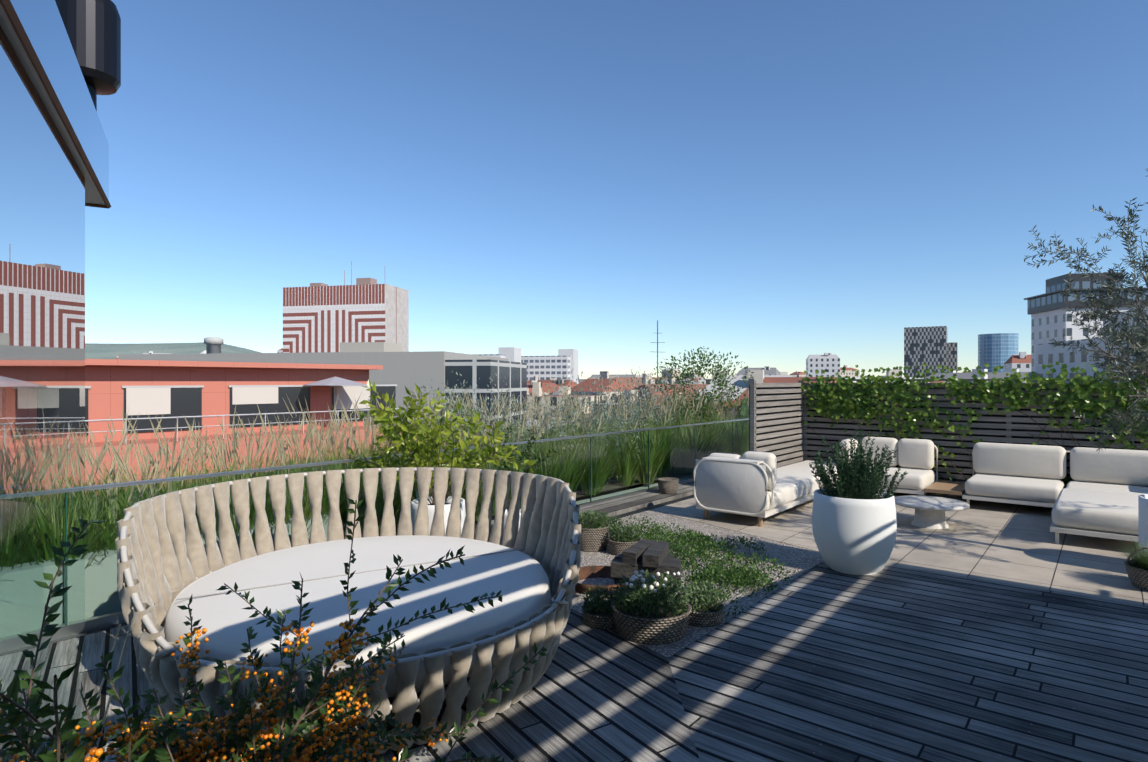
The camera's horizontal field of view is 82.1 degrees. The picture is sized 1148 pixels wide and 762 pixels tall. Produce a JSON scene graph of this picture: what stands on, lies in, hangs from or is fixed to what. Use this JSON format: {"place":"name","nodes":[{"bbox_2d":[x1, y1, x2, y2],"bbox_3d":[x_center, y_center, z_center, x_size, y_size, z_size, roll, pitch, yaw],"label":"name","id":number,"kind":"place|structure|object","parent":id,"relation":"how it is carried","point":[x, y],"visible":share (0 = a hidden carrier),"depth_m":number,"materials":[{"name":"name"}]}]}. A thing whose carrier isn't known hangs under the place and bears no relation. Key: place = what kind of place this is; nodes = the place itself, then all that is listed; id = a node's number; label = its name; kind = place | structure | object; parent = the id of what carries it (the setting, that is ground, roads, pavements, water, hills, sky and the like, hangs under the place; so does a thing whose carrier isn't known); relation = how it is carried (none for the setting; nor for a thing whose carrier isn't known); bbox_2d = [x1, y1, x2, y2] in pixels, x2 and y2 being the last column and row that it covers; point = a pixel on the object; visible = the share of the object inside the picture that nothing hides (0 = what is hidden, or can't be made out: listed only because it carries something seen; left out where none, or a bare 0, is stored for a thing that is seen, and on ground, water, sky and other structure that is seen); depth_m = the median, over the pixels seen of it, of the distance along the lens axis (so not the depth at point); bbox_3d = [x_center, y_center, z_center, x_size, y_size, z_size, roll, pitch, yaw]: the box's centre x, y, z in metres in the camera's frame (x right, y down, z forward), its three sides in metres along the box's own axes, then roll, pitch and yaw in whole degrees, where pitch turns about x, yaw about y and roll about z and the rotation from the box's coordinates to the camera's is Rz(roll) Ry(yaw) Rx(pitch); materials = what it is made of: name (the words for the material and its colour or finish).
{"place":"outdoors","nodes":[
{"label":"outdoors","id":0,"kind":"place"},
{"bbox_2d":[85,342,260,358],"bbox_3d":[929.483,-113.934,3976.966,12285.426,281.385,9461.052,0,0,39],"label":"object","id":1,"kind":"structure","parent":0,"point":[101,351],"depth_m":3721.54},
{"bbox_2d":[0,359,400,505],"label":"pink building","id":2,"kind":"structure","parent":0,"point":[106,380],"depth_m":30.54,"materials":[{"name":"paint"}]},
{"bbox_2d":[4,408,398,452],"bbox_3d":[-29.589,2.069,12.800,0.060,1.080,62.744,0,0,39],"label":"railing","id":3,"kind":"object","parent":2,"relation":"attached to","point":[338,411],"visible":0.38,"depth_m":29.25,"materials":[{"name":"white"}]},
{"bbox_2d":[43,386,395,437],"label":"windows","id":4,"kind":"structure","parent":2,"relation":"on","point":[186,401],"depth_m":32.84,"materials":[{"name":"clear glass"}]},
{"bbox_2d":[85,384,396,387],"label":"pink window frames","id":5,"kind":"structure","parent":4,"relation":"attached to","point":[186,386],"depth_m":32.46,"materials":[{"name":"grey"}]},
{"bbox_2d":[126,386,369,414],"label":"window blinds","id":6,"kind":"object","parent":4,"relation":"attached to","point":[150,401],"visible":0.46,"depth_m":32.80,"materials":[{"name":"grey"}]},
{"bbox_2d":[303,377,366,429],"bbox_3d":[-12.804,1.184,35.432,3.141,2.850,3.141,0,0,-28],"label":"parasol","id":7,"kind":"object","parent":2,"relation":"on","point":[335,381],"visible":0.92,"depth_m":34.56,"materials":[{"name":"grey fabric"}]},
{"bbox_2d":[0,472,699,761],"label":"deck","id":8,"kind":"structure","parent":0,"point":[596,695],"depth_m":3.59,"materials":[{"name":"wood"}]},
{"bbox_2d":[0,14,84,727],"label":"glass wall","id":9,"kind":"structure","parent":8,"relation":"on","point":[42,283],"depth_m":2.43,"materials":[{"name":"glass"}]},
{"bbox_2d":[0,0,108,204],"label":"window","id":10,"kind":"structure","parent":9,"relation":"on","point":[41,21],"depth_m":2.77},
{"bbox_2d":[0,0,110,208],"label":"window frame","id":11,"kind":"object","parent":9,"relation":"attached to","point":[11,14],"visible":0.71,"depth_m":2.44,"materials":[{"name":"brown"}]},
{"bbox_2d":[55,0,120,111],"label":"wall lamp","id":12,"kind":"object","parent":9,"relation":"on","point":[93,28],"visible":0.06,"depth_m":3.85,"materials":[{"name":"grey metal"}]},
{"bbox_2d":[82,623,129,746],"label":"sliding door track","id":13,"kind":"structure","parent":8,"relation":"on","point":[109,699],"depth_m":3.83,"materials":[{"name":"silver metal"}]},
{"bbox_2d":[0,495,693,655],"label":"drain channel","id":14,"kind":"object","parent":8,"relation":"on","point":[124,623],"visible":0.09,"depth_m":4.71,"materials":[{"name":"black"}]},
{"bbox_2d":[0,418,748,652],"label":"railing","id":15,"kind":"object","parent":14,"relation":"on","point":[100,621],"depth_m":4.80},
{"bbox_2d":[475,481,695,534],"bbox_3d":[1.288,1.759,10.011,0.500,0.080,7.878,0,0,39],"label":"kerb board","id":16,"kind":"object","parent":14,"relation":"on","point":[631,503],"visible":0.29,"depth_m":9.41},
{"bbox_2d":[503,509,520,531],"bbox_3d":[-0.684,1.581,7.347,0.300,0.266,0.300,0,0,39],"label":"planter pot","id":17,"kind":"object","parent":16,"relation":"on","point":[506,514],"visible":0.08,"depth_m":7.22,"materials":[{"name":"white ceramic"}]},
{"bbox_2d":[657,477,678,493],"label":"flower pot","id":18,"kind":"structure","parent":16,"relation":"on","point":[667,485],"depth_m":10.01,"materials":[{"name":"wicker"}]},
{"bbox_2d":[115,467,580,758],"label":"daybed straps","id":19,"kind":"object","parent":8,"relation":"on","point":[168,552],"visible":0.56,"depth_m":4.20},
{"bbox_2d":[164,535,550,704],"bbox_3d":[-1.252,1.352,4.110,2.223,0.334,2.223,0,0,39],"label":"daybed cushion","id":20,"kind":"object","parent":19,"relation":"on","point":[519,579],"visible":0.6,"depth_m":3.64,"materials":[{"name":"grey fabric"}]},
{"bbox_2d":[176,548,524,599],"bbox_3d":[-1.252,1.183,4.110,0.009,0.010,2.106,0,0,59],"label":"seat cushion piping","id":21,"kind":"object","parent":20,"relation":"attached to","point":[341,575],"visible":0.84,"depth_m":3.98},
{"bbox_2d":[120,467,577,750],"bbox_3d":[-1.271,1.236,4.181,2.559,1.046,2.590,0,0,39],"label":"sofa frame","id":22,"kind":"object","parent":8,"relation":"on","point":[163,643],"visible":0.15,"depth_m":3.26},
{"bbox_2d":[410,496,465,536],"bbox_3d":[-1.331,1.462,6.455,0.540,0.586,0.540,0,0,39],"label":"planter pot","id":23,"kind":"object","parent":8,"relation":"on","point":[415,502],"visible":0.21,"depth_m":6.27,"materials":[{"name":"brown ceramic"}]},
{"bbox_2d":[346,380,535,504],"bbox_3d":[-1.366,0.608,6.647,2.044,1.263,1.798,0,0,39],"label":"lemon shrub","id":24,"kind":"object","parent":23,"relation":"on","point":[420,450],"depth_m":6.23,"materials":[{"name":"plant"}]},
{"bbox_2d":[571,510,823,657],"bbox_3d":[0.809,1.759,6.592,2.710,0.001,4.012,0,0,39],"label":"gravel bed","id":25,"kind":"object","parent":8,"relation":"on","point":[799,560],"visible":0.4,"depth_m":6.43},
{"bbox_2d":[580,521,609,551],"bbox_3d":[0.183,1.671,6.939,0.394,0.316,0.394,0,0,-13],"label":"basket","id":26,"kind":"object","parent":25,"relation":"on","point":[594,540],"visible":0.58,"depth_m":6.78,"materials":[{"name":"wicker"}]},
{"bbox_2d":[575,566,622,594],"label":"wooden block","id":27,"kind":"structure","parent":25,"relation":"on","point":[586,572],"depth_m":5.90,"materials":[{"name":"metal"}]},
{"bbox_2d":[582,590,625,629],"bbox_3d":[0.237,1.682,4.833,0.364,0.294,0.364,0,0,19],"label":"basket","id":28,"kind":"object","parent":25,"relation":"on","point":[603,622],"visible":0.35,"depth_m":4.69,"materials":[{"name":"wicker"}]},
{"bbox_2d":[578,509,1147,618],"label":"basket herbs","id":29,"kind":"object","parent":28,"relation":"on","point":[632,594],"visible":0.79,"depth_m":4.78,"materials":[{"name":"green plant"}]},
{"bbox_2d":[625,570,679,592],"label":"basket flowers","id":30,"kind":"object","parent":29,"relation":"on","point":[633,578],"visible":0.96,"depth_m":4.61,"materials":[{"name":"white plant"}]},
{"bbox_2d":[607,534,641,554],"bbox_3d":[0.520,1.721,6.767,0.364,0.216,0.364,0,0,-5],"label":"basket","id":31,"kind":"object","parent":25,"relation":"on","point":[616,548],"visible":0.4,"depth_m":6.63,"materials":[{"name":"wicker"}]},
{"bbox_2d":[611,539,680,592],"bbox_3d":[0.639,1.616,5.574,0.588,0.430,0.618,0,0,21],"label":"log pile","id":32,"kind":"object","parent":25,"relation":"on","point":[652,556],"visible":0.58,"depth_m":5.41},
{"bbox_2d":[611,594,691,644],"bbox_3d":[0.541,1.701,4.637,0.564,0.256,0.564,0,0,3],"label":"basket","id":33,"kind":"object","parent":25,"relation":"on","point":[658,631],"visible":0.67,"depth_m":4.42,"materials":[{"name":"wicker"}]},
{"bbox_2d":[688,598,724,626],"bbox_3d":[0.937,1.741,4.870,0.354,0.176,0.354,0,0,45],"label":"basket","id":34,"kind":"object","parent":25,"relation":"on","point":[710,618],"visible":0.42,"depth_m":4.72,"materials":[{"name":"wicker"}]},
{"bbox_2d":[621,514,796,616],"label":"groundcover plants","id":35,"kind":"object","parent":25,"relation":"on","point":[735,572],"visible":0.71,"depth_m":6.24,"materials":[{"name":"green plant"}]},
{"bbox_2d":[340,342,401,351],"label":"building","id":36,"kind":"structure","parent":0,"point":[368,347],"depth_m":82.38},
{"bbox_2d":[0,420,748,639],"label":"grass","id":37,"kind":"structure","parent":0,"point":[630,464],"depth_m":5.25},
{"bbox_2d":[65,421,733,624],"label":"glass railing edges","id":38,"kind":"object","parent":37,"relation":"attached to","point":[416,495],"visible":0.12,"depth_m":9.14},
{"bbox_2d":[498,347,520,361],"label":"building","id":39,"kind":"structure","parent":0,"point":[512,354],"depth_m":357.47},
{"bbox_2d":[369,398,748,444],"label":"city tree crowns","id":40,"kind":"object","parent":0,"point":[743,408],"visible":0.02,"depth_m":79.96,"materials":[{"name":"green plant"}]},
{"bbox_2d":[558,349,577,383],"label":"building","id":41,"kind":"structure","parent":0,"point":[572,354],"depth_m":376.72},
{"bbox_2d":[85,0,1147,378],"label":"sky","id":42,"kind":"structure","parent":0,"point":[777,184],"materials":[{"name":"blue"}]},
{"bbox_2d":[662,368,679,377],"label":"building","id":43,"kind":"structure","parent":0,"point":[667,373],"depth_m":1154.55,"materials":[{"name":"grey"}]},
{"bbox_2d":[682,372,703,378],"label":"building","id":44,"kind":"structure","parent":0,"point":[694,376],"depth_m":935.36,"materials":[{"name":"white"}]},
{"bbox_2d":[736,366,779,374],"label":"building","id":45,"kind":"structure","parent":0,"point":[768,370],"depth_m":307.18,"materials":[{"name":"grey"}]},
{"bbox_2d":[790,371,805,376],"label":"building","id":46,"kind":"structure","parent":0,"point":[799,374],"depth_m":919.98,"materials":[{"name":"white tile"}]},
{"bbox_2d":[704,481,964,526],"bbox_3d":[3.885,1.646,8.948,0.836,0.225,4.479,0,0,67],"label":"sofa frame","id":47,"kind":"object","parent":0,"point":[951,488],"visible":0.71,"depth_m":9.37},
{"bbox_2d":[651,491,1147,605],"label":"tile paving","id":48,"kind":"structure","parent":0,"point":[1010,543],"depth_m":7.05,"materials":[{"name":"tile"}]},
{"bbox_2d":[693,444,1137,543],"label":"sofa frames","id":49,"kind":"structure","parent":48,"relation":"on","point":[1056,529],"depth_m":8.17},
{"bbox_2d":[696,460,764,514],"bbox_3d":[1.915,1.299,8.134,0.930,0.590,0.014,0,0,39],"label":"sofa armrest","id":50,"kind":"object","parent":49,"relation":"attached to","point":[731,486],"visible":1,"depth_m":8.12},
{"bbox_2d":[708,437,1147,534],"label":"sofa cushions","id":51,"kind":"object","parent":49,"relation":"on","point":[1105,489],"visible":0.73,"depth_m":8.81,"materials":[{"name":"fabric"}]},
{"bbox_2d":[894,495,968,528],"bbox_3d":[4.335,1.611,8.036,0.830,0.295,0.830,0,0,39],"label":"coffee table","id":52,"kind":"object","parent":48,"relation":"on","point":[929,513],"visible":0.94,"depth_m":7.89,"materials":[{"name":"stone"}]},
{"bbox_2d":[749,385,1147,493],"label":"slatted fence","id":53,"kind":"object","parent":48,"relation":"on","point":[1026,423],"visible":0.1,"depth_m":10.26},
{"bbox_2d":[750,379,1147,492],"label":"fence slats","id":54,"kind":"object","parent":48,"relation":"on","point":[802,448],"visible":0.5,"depth_m":10.18,"materials":[{"name":"wood"}]},
{"bbox_2d":[800,362,1147,487],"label":"ivy","id":55,"kind":"object","parent":48,"relation":"on","point":[845,392],"depth_m":9.93,"materials":[{"name":"plant"}]},
{"bbox_2d":[1124,547,1147,590],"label":"basket","id":56,"kind":"object","parent":48,"relation":"on","point":[1138,577],"visible":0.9,"depth_m":5.58,"materials":[{"name":"wicker"}]},
{"bbox_2d":[1138,494,1147,556],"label":"planter","id":57,"kind":"object","parent":48,"relation":"on","point":[1143,517],"visible":0.83,"depth_m":6.06,"materials":[{"name":"white ceramic"}]},
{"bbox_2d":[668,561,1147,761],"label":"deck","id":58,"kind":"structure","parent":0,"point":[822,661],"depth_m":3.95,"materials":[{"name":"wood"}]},
{"bbox_2d":[812,487,896,574],"bbox_3d":[2.615,1.402,6.173,0.729,0.706,0.729,0,0,39],"label":"white planter","id":59,"kind":"object","parent":58,"relation":"on","point":[855,536],"visible":0.81,"depth_m":5.89,"materials":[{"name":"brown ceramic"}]},
{"bbox_2d":[809,428,906,498],"bbox_3d":[2.670,0.777,6.190,0.836,0.686,0.910,0,0,39],"label":"rosemary","id":60,"kind":"object","parent":59,"relation":"on","point":[841,481],"depth_m":6.04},
{"bbox_2d":[1024,169,1147,450],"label":"olive tree","id":61,"kind":"object","parent":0,"point":[1104,304],"depth_m":6.08,"materials":[{"name":"plant"}]},
{"label":"city ground","id":62,"kind":"structure","parent":0,"visible":0},
{"bbox_2d":[143,351,170,353],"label":"rooftop structure","id":63,"kind":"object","parent":62,"relation":"on","point":[150,352],"depth_m":445.49,"materials":[{"name":"grey"}]},
{"bbox_2d":[204,337,222,353],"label":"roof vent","id":64,"kind":"object","parent":62,"relation":"on","point":[213,344],"visible":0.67,"depth_m":120.72,"materials":[{"name":"grey"}]},
{"bbox_2d":[118,351,507,425],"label":"grey hall","id":65,"kind":"structure","parent":62,"relation":"on","point":[402,370],"depth_m":80.36,"materials":[{"name":"grey"}]},
{"bbox_2d":[283,284,408,352],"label":"striped tower","id":66,"kind":"structure","parent":62,"relation":"on","point":[316,319],"depth_m":206.16,"materials":[{"name":"concrete"}]},
{"bbox_2d":[310,261,396,342],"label":"rooftop equipment","id":67,"kind":"object","parent":66,"relation":"on","point":[361,281],"visible":0.54,"depth_m":209.72,"materials":[{"name":"grey metal"}]},
{"bbox_2d":[445,359,526,436],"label":"building","id":68,"kind":"structure","parent":62,"relation":"on","point":[513,375],"depth_m":78.82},
{"bbox_2d":[472,354,504,357],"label":"building roof","id":69,"kind":"structure","parent":62,"relation":"on","point":[497,355],"depth_m":351.72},
{"bbox_2d":[527,381,558,394],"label":"building","id":70,"kind":"structure","parent":62,"relation":"on","point":[544,387],"depth_m":173.54,"materials":[{"name":"brown tile"}]},
{"bbox_2d":[521,356,569,380],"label":"office slab","id":71,"kind":"structure","parent":62,"relation":"on","point":[544,367],"depth_m":372.08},
{"bbox_2d":[521,409,570,436],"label":"city block","id":72,"kind":"structure","parent":62,"relation":"on","point":[546,423],"depth_m":98.40,"materials":[{"name":"grey"}]},
{"bbox_2d":[527,376,576,387],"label":"city block","id":73,"kind":"structure","parent":62,"relation":"on","point":[565,381],"depth_m":192.26,"materials":[{"name":"brown tile"}]},
{"bbox_2d":[527,382,606,419],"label":"city block","id":74,"kind":"structure","parent":62,"relation":"on","point":[537,386],"depth_m":114.97,"materials":[{"name":"brown"}]},
{"bbox_2d":[571,371,631,399],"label":"city block","id":75,"kind":"structure","parent":62,"relation":"on","point":[604,375],"depth_m":147.13,"materials":[{"name":"brown tile"}]},
{"bbox_2d":[588,374,635,378],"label":"city block","id":76,"kind":"structure","parent":62,"relation":"on","point":[597,376],"depth_m":171.59,"materials":[{"name":"grey"}]},
{"bbox_2d":[591,389,686,414],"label":"city block","id":77,"kind":"structure","parent":62,"relation":"on","point":[632,392],"depth_m":109.08,"materials":[{"name":"orange"}]},
{"bbox_2d":[613,377,667,388],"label":"building roof","id":78,"kind":"structure","parent":62,"relation":"on","point":[623,379],"depth_m":152.92,"materials":[{"name":"brown"}]},
{"bbox_2d":[651,320,664,417],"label":"antenna mast","id":79,"kind":"object","parent":62,"relation":"on","point":[657,342],"visible":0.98,"depth_m":41.84,"materials":[{"name":"silver metal"}]},
{"bbox_2d":[613,374,706,402],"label":"city block","id":80,"kind":"structure","parent":62,"relation":"on","point":[650,379],"depth_m":121.38,"materials":[{"name":"brown"}]},
{"bbox_2d":[636,389,701,404],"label":"city block","id":81,"kind":"structure","parent":62,"relation":"on","point":[686,393],"depth_m":99.83,"materials":[{"name":"brown tile"}]},
{"bbox_2d":[660,379,695,383],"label":"buildings","id":82,"kind":"structure","parent":62,"relation":"on","point":[664,380],"depth_m":142.49,"materials":[{"name":"grey"}]},
{"bbox_2d":[698,379,710,383],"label":"building","id":83,"kind":"structure","parent":62,"relation":"on","point":[705,381],"depth_m":145.58,"materials":[{"name":"white concrete"}]},
{"bbox_2d":[695,370,796,403],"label":"city block","id":84,"kind":"structure","parent":62,"relation":"on","point":[758,376],"depth_m":99.03,"materials":[{"name":"grey"}]},
{"bbox_2d":[712,377,836,419],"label":"city block","id":85,"kind":"structure","parent":62,"relation":"on","point":[781,379],"depth_m":94.69,"materials":[{"name":"brown tile"}]},
{"bbox_2d":[806,353,839,376],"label":"building","id":86,"kind":"structure","parent":62,"relation":"on","point":[830,362],"depth_m":376.77,"materials":[{"name":"grey"}]},
{"bbox_2d":[840,365,859,376],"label":"building","id":87,"kind":"structure","parent":62,"relation":"on","point":[849,372],"depth_m":517.66,"materials":[{"name":"white tile"}]},
{"bbox_2d":[838,377,928,382],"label":"city block","id":88,"kind":"structure","parent":62,"relation":"on","point":[878,382],"depth_m":92.96,"materials":[{"name":"grey"}]},
{"bbox_2d":[886,369,901,376],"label":"building","id":89,"kind":"structure","parent":62,"relation":"on","point":[888,373],"depth_m":111.54,"materials":[{"name":"white concrete"}]},
{"bbox_2d":[904,326,947,377],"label":"building","id":90,"kind":"structure","parent":62,"relation":"on","point":[927,346],"depth_m":598.98,"materials":[{"name":"grey"}]},
{"bbox_2d":[947,342,957,372],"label":"building","id":91,"kind":"structure","parent":62,"relation":"on","point":[952,355],"depth_m":604.91,"materials":[{"name":"grey"}]},
{"bbox_2d":[925,368,1047,382],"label":"city block","id":92,"kind":"structure","parent":62,"relation":"on","point":[991,375],"depth_m":106.63,"materials":[{"name":"grey"}]},
{"bbox_2d":[978,333,1018,371],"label":"building","id":93,"kind":"structure","parent":62,"relation":"on","point":[996,349],"depth_m":600.34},
{"bbox_2d":[1003,352,1030,371],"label":"house","id":94,"kind":"structure","parent":62,"relation":"on","point":[1021,361],"depth_m":257.60,"materials":[{"name":"white tile"}]},
{"bbox_2d":[1036,337,1102,382],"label":"white block","id":95,"kind":"structure","parent":62,"relation":"on","point":[1048,353],"depth_m":102.70,"materials":[{"name":"grey"}]},
{"bbox_2d":[1031,306,1147,371],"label":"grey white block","id":96,"kind":"structure","parent":62,"relation":"on","point":[1056,325],"depth_m":153.71,"materials":[{"name":"grey"}]},
{"bbox_2d":[1024,272,1147,314],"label":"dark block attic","id":97,"kind":"object","parent":96,"relation":"on","point":[1051,298],"visible":0.42,"depth_m":159.50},
{"bbox_2d":[1103,308,1147,382],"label":"white block","id":98,"kind":"structure","parent":62,"relation":"on","point":[1119,317],"depth_m":88.31,"materials":[{"name":"grey"}]},
{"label":"building","id":99,"kind":"structure","parent":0},
{"bbox_2d":[0,498,546,761],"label":"pyracantha","id":100,"kind":"object","parent":99,"relation":"on","point":[15,717],"depth_m":2.20,"materials":[{"name":"plant"}]},
{"bbox_2d":[0,618,447,761],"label":"orange berries","id":101,"kind":"object","parent":100,"relation":"attached to","point":[95,752],"visible":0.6,"depth_m":2.23,"materials":[{"name":"plant"}]},
{"bbox_2d":[345,468,692,523],"bbox_3d":[-0.096,2.059,2.552,22.000,0.400,28.000,0,0,39],"label":"planter edge","id":102,"kind":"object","parent":99,"relation":"on","point":[619,489],"depth_m":11.30,"materials":[{"name":"grey concrete"}]},
{"bbox_2d":[0,475,693,637],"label":"trough walls","id":103,"kind":"structure","parent":102,"relation":"on","point":[93,573],"depth_m":4.67,"materials":[{"name":"green"}]},
{"bbox_2d":[395,467,686,535],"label":"trough soil","id":104,"kind":"structure","parent":103,"relation":"in","point":[608,488],"depth_m":10.67,"materials":[{"name":"soil"}]},
{"bbox_2d":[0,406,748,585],"bbox_3d":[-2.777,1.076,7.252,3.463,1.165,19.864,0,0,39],"label":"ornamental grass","id":105,"kind":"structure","parent":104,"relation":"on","point":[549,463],"depth_m":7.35,"materials":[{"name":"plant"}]},
{"bbox_2d":[0,384,748,563],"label":"ornamental grass plumes","id":106,"kind":"object","parent":104,"relation":"on","point":[282,449],"visible":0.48,"depth_m":6.65,"materials":[{"name":"plant"}]},
{"bbox_2d":[466,426,556,510],"bbox_3d":[-0.669,0.998,7.346,0.983,1.037,0.716,0,0,0],"label":"dark shrub","id":107,"kind":"object","parent":104,"relation":"on","point":[512,467],"depth_m":7.33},
{"bbox_2d":[403,369,711,477],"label":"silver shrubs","id":108,"kind":"object","parent":104,"relation":"on","point":[635,412],"visible":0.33,"depth_m":10.10,"materials":[{"name":"green plant"}]},
{"bbox_2d":[652,347,753,430],"bbox_3d":[2.507,0.458,13.530,2.169,2.406,2.652,0,0,39],"label":"tree","id":109,"kind":"object","parent":104,"relation":"on","point":[698,373],"depth_m":13.44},
{"bbox_2d":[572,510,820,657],"bbox_3d":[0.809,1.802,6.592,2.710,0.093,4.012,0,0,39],"label":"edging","id":110,"kind":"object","parent":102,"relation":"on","point":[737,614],"visible":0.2,"depth_m":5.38,"materials":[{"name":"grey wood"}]}
]}

